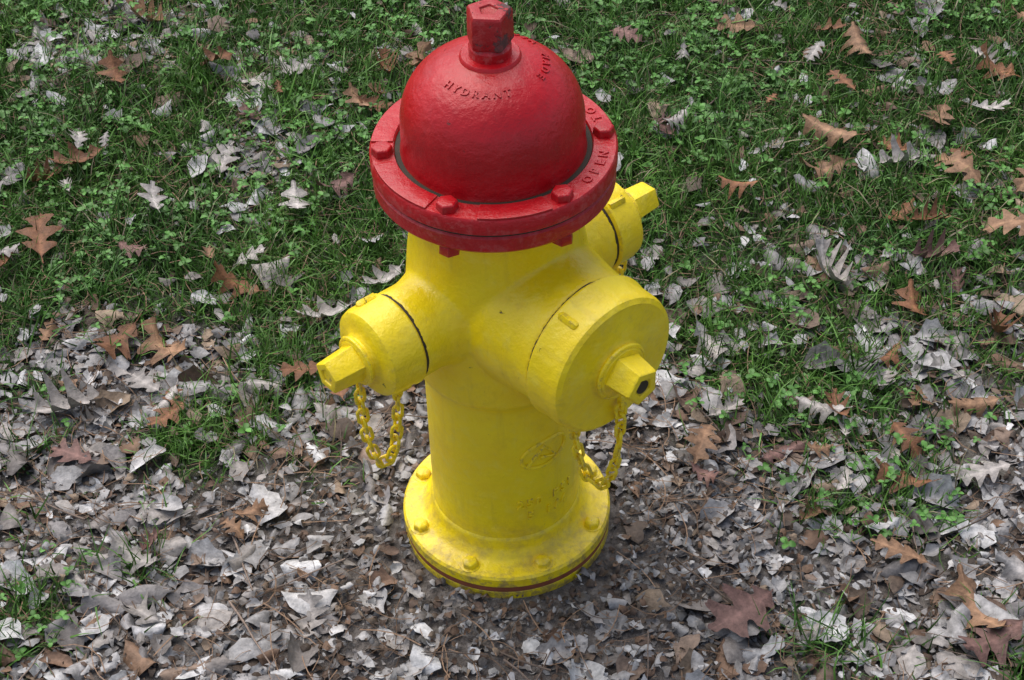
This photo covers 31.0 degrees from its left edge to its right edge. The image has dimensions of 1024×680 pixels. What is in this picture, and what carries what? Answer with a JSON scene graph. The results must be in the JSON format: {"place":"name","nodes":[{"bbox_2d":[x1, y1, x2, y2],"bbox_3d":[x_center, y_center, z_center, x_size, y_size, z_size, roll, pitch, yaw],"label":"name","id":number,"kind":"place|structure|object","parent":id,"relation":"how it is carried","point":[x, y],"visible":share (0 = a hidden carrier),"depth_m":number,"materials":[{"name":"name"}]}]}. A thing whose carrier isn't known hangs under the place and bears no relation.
{"place":"outdoors","nodes":[
{"label":"outdoors","id":0,"kind":"place"},
{"bbox_2d":[0,0,1023,679],"bbox_3d":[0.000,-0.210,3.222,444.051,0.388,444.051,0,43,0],"label":"ground","id":1,"kind":"structure","parent":0,"point":[424,584],"depth_m":2.76,"materials":[{"name":"grey plant"}]},
{"bbox_2d":[316,0,668,597],"bbox_3d":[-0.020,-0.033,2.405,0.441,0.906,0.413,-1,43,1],"label":"fire hydrant","id":2,"kind":"object","parent":1,"relation":"on","point":[515,321],"visible":0.99,"depth_m":2.25,"materials":[{"name":"yellow metal"}]},
{"bbox_2d":[0,0,1023,679],"bbox_3d":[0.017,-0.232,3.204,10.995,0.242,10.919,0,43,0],"label":"grass","id":3,"kind":"structure","parent":1,"relation":"on","point":[368,248],"depth_m":3.24,"materials":[{"name":"green plant"}]},
{"bbox_2d":[0,0,1023,667],"bbox_3d":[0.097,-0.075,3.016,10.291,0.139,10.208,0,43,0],"label":"oak leaves","id":4,"kind":"object","parent":1,"relation":"on","point":[740,612],"visible":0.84,"depth_m":2.95,"materials":[{"name":"brown plant"}]},
{"bbox_2d":[0,0,1023,679],"bbox_3d":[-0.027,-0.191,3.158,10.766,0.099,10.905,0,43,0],"label":"pine needles and twigs","id":5,"kind":"object","parent":1,"relation":"on","point":[518,660],"visible":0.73,"depth_m":2.83,"materials":[{"name":"brown plant"}]},
{"bbox_2d":[0,0,1023,679],"bbox_3d":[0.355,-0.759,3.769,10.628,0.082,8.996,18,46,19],"label":"clover","id":6,"kind":"object","parent":1,"relation":"on","point":[924,510],"visible":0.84,"depth_m":3.30,"materials":[{"name":"green plant"}]}
]}

